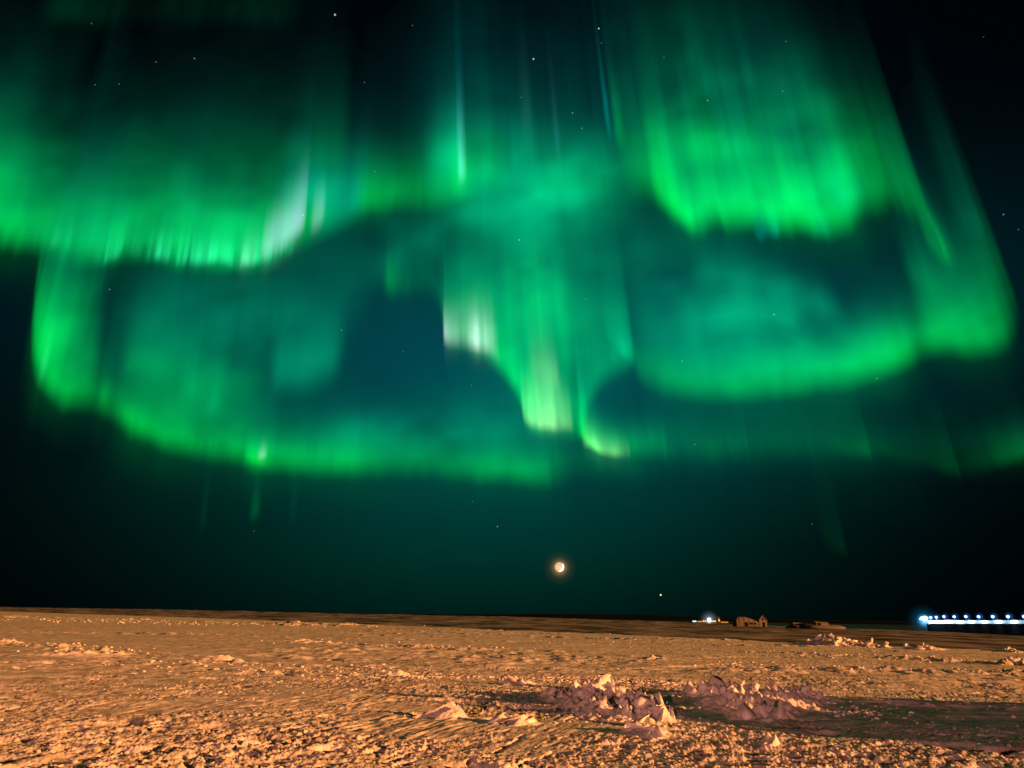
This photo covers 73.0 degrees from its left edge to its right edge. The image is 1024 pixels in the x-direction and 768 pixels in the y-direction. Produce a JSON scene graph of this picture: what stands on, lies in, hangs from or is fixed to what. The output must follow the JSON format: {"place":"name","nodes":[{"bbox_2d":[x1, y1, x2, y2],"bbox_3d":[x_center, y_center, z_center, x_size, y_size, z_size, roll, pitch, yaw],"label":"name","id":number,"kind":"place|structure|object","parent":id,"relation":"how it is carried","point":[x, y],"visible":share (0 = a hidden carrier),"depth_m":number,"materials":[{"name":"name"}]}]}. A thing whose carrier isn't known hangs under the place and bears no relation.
{"place":"outdoors","nodes":[
{"label":"outdoors","id":0,"kind":"place"},
{"bbox_2d":[92,608,926,630],"bbox_3d":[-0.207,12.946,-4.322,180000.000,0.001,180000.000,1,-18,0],"label":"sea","id":1,"kind":"structure","parent":0,"point":[892,627],"depth_m":2216.43,"materials":[{"name":"liquid"}]},
{"bbox_2d":[0,612,1023,767],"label":"snow field","id":2,"kind":"structure","parent":0,"point":[30,685],"depth_m":14.17,"materials":[{"name":"white snow"}]},
{"bbox_2d":[0,638,26,643],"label":"snow lump","id":3,"kind":"object","parent":2,"relation":"on","point":[3,640],"visible":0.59,"depth_m":32.24,"materials":[{"name":"white snow"}]},
{"bbox_2d":[24,650,128,657],"bbox_3d":[-15.601,9.838,25.265,4.400,0.250,2.665,1,-18,0],"label":"snow lump","id":4,"kind":"object","parent":2,"relation":"on","point":[83,654],"visible":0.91,"depth_m":24.71,"materials":[{"name":"white snow"}]},
{"bbox_2d":[179,654,258,663],"bbox_3d":[-9.816,9.206,23.087,3.379,0.266,2.355,-12,-23,34],"label":"snow lump","id":5,"kind":"object","parent":2,"relation":"on","point":[223,659],"visible":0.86,"depth_m":23.19,"materials":[{"name":"white snow"}]},
{"bbox_2d":[286,638,341,643],"bbox_3d":[-11.031,14.472,38.876,4.143,0.268,1.825,-8,-20,24],"label":"snow lump","id":6,"kind":"object","parent":2,"relation":"on","point":[303,640],"visible":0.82,"depth_m":39.02,"materials":[{"name":"white snow"}]},
{"bbox_2d":[378,669,410,675],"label":"snow lump","id":7,"kind":"object","parent":2,"relation":"on","point":[399,672],"visible":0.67,"depth_m":19.08,"materials":[{"name":"white snow"}]},
{"bbox_2d":[412,701,474,719],"bbox_3d":[-1.008,5.622,11.775,1.119,0.394,1.198,-11,-22,31],"label":"snow lump","id":8,"kind":"object","parent":2,"relation":"on","point":[451,710],"visible":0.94,"depth_m":11.61,"materials":[{"name":"white snow"}]},
{"bbox_2d":[494,760,517,767],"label":"snow lump","id":9,"kind":"object","parent":2,"relation":"on","point":[499,764],"visible":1,"depth_m":7.81,"materials":[{"name":"white snow"}]},
{"bbox_2d":[0,615,1023,767],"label":"snow clods","id":10,"kind":"object","parent":2,"relation":"on","point":[590,718],"visible":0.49,"depth_m":15.91,"materials":[{"name":"white snow"}]},
{"bbox_2d":[486,712,543,726],"bbox_3d":[0.032,5.435,11.138,1.092,0.278,0.931,14,-23,-35],"label":"snow lump","id":11,"kind":"object","parent":2,"relation":"on","point":[501,718],"visible":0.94,"depth_m":11.01,"materials":[{"name":"white snow"}]},
{"bbox_2d":[497,673,542,685],"bbox_3d":[0.191,7.385,17.277,1.408,0.278,1.001,1,-18,0],"label":"snow lump","id":12,"kind":"object","parent":2,"relation":"on","point":[509,680],"visible":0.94,"depth_m":17.12,"materials":[{"name":"white snow"}]},
{"bbox_2d":[537,673,690,725],"bbox_3d":[2.037,5.968,13.223,2.427,0.626,4.773,6,-19,-14],"label":"snow heap","id":13,"kind":"object","parent":2,"relation":"on","point":[602,695],"visible":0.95,"depth_m":12.54,"materials":[{"name":"white snow"}]},
{"bbox_2d":[619,721,681,741],"bbox_3d":[2.032,5.095,10.161,1.024,0.197,0.998,1,-18,0],"label":"snow lump","id":14,"kind":"object","parent":2,"relation":"on","point":[646,731],"visible":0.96,"depth_m":10.10,"materials":[{"name":"white snow"}]},
{"bbox_2d":[639,654,666,659],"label":"snow lump","id":15,"kind":"object","parent":2,"relation":"on","point":[651,657],"visible":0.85,"depth_m":28.68,"materials":[{"name":"white snow"}]},
{"bbox_2d":[670,675,845,721],"bbox_3d":[4.581,6.381,14.288,3.688,0.559,4.846,-15,-24,40],"label":"snow heap","id":16,"kind":"object","parent":2,"relation":"on","point":[771,701],"visible":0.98,"depth_m":13.51,"materials":[{"name":"white snow"}]},
{"bbox_2d":[757,733,779,746],"bbox_3d":[3.542,4.923,9.548,0.400,0.176,0.458,1,-18,0],"label":"snow lump","id":17,"kind":"object","parent":2,"relation":"on","point":[767,740],"visible":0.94,"depth_m":9.53,"materials":[{"name":"white snow"}]},
{"bbox_2d":[793,633,888,647],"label":"snow heap","id":18,"kind":"object","parent":2,"relation":"on","point":[826,639],"visible":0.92,"depth_m":46.61,"materials":[{"name":"white snow"}]},
{"bbox_2d":[878,643,949,649],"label":"snow heap","id":19,"kind":"object","parent":2,"relation":"on","point":[918,647],"visible":0.98,"depth_m":43.59,"materials":[{"name":"white snow"}]},
{"bbox_2d":[995,656,1023,665],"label":"snow lump","id":20,"kind":"object","parent":2,"relation":"on","point":[1010,660],"visible":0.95,"depth_m":28.15,"materials":[{"name":"white snow"}]},
{"bbox_2d":[0,607,1023,651],"bbox_3d":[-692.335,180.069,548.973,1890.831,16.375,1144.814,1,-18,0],"label":"tundra","id":21,"kind":"structure","parent":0,"point":[947,640],"depth_m":192.67,"materials":[{"name":"brown plant"}]},
{"bbox_2d":[733,615,766,626],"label":"old barn house","id":22,"kind":"structure","parent":21,"relation":"on","point":[759,621],"depth_m":312.61,"materials":[{"name":"paint"}]},
{"bbox_2d":[785,622,807,628],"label":"old bunker","id":23,"kind":"object","parent":21,"relation":"on","point":[794,625],"visible":0.62,"depth_m":262.13,"materials":[{"name":"paint"}]},
{"bbox_2d":[800,621,845,628],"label":"old bunker","id":24,"kind":"object","parent":21,"relation":"on","point":[818,625],"visible":0.94,"depth_m":258.09,"materials":[{"name":"paint"}]},
{"bbox_2d":[0,0,1023,621],"label":"sky","id":25,"kind":"structure","parent":0,"point":[203,429],"materials":[{"name":"green"}]},
{"bbox_2d":[555,562,563,571],"bbox_3d":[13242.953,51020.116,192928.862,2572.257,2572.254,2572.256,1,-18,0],"label":"moon","id":26,"kind":"object","parent":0,"point":[559,566],"visible":1,"depth_m":192036.67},
{"bbox_2d":[403,614,925,624],"bbox_3d":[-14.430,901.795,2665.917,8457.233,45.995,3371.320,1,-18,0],"label":"hills","id":27,"kind":"structure","parent":0,"point":[628,617],"depth_m":3231.84,"materials":[{"name":"brown"}]},
{"bbox_2d":[927,624,1023,635],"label":"embankment","id":28,"kind":"structure","parent":0,"point":[1008,629],"depth_m":367.38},
{"bbox_2d":[925,620,1023,630],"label":"pier","id":29,"kind":"structure","parent":28,"relation":"on","point":[974,621],"depth_m":375.36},
{"bbox_2d":[992,647,1023,652],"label":"snow slab","id":30,"kind":"structure","parent":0,"point":[1009,649],"depth_m":42.24,"materials":[{"name":"white snow"}]}
]}

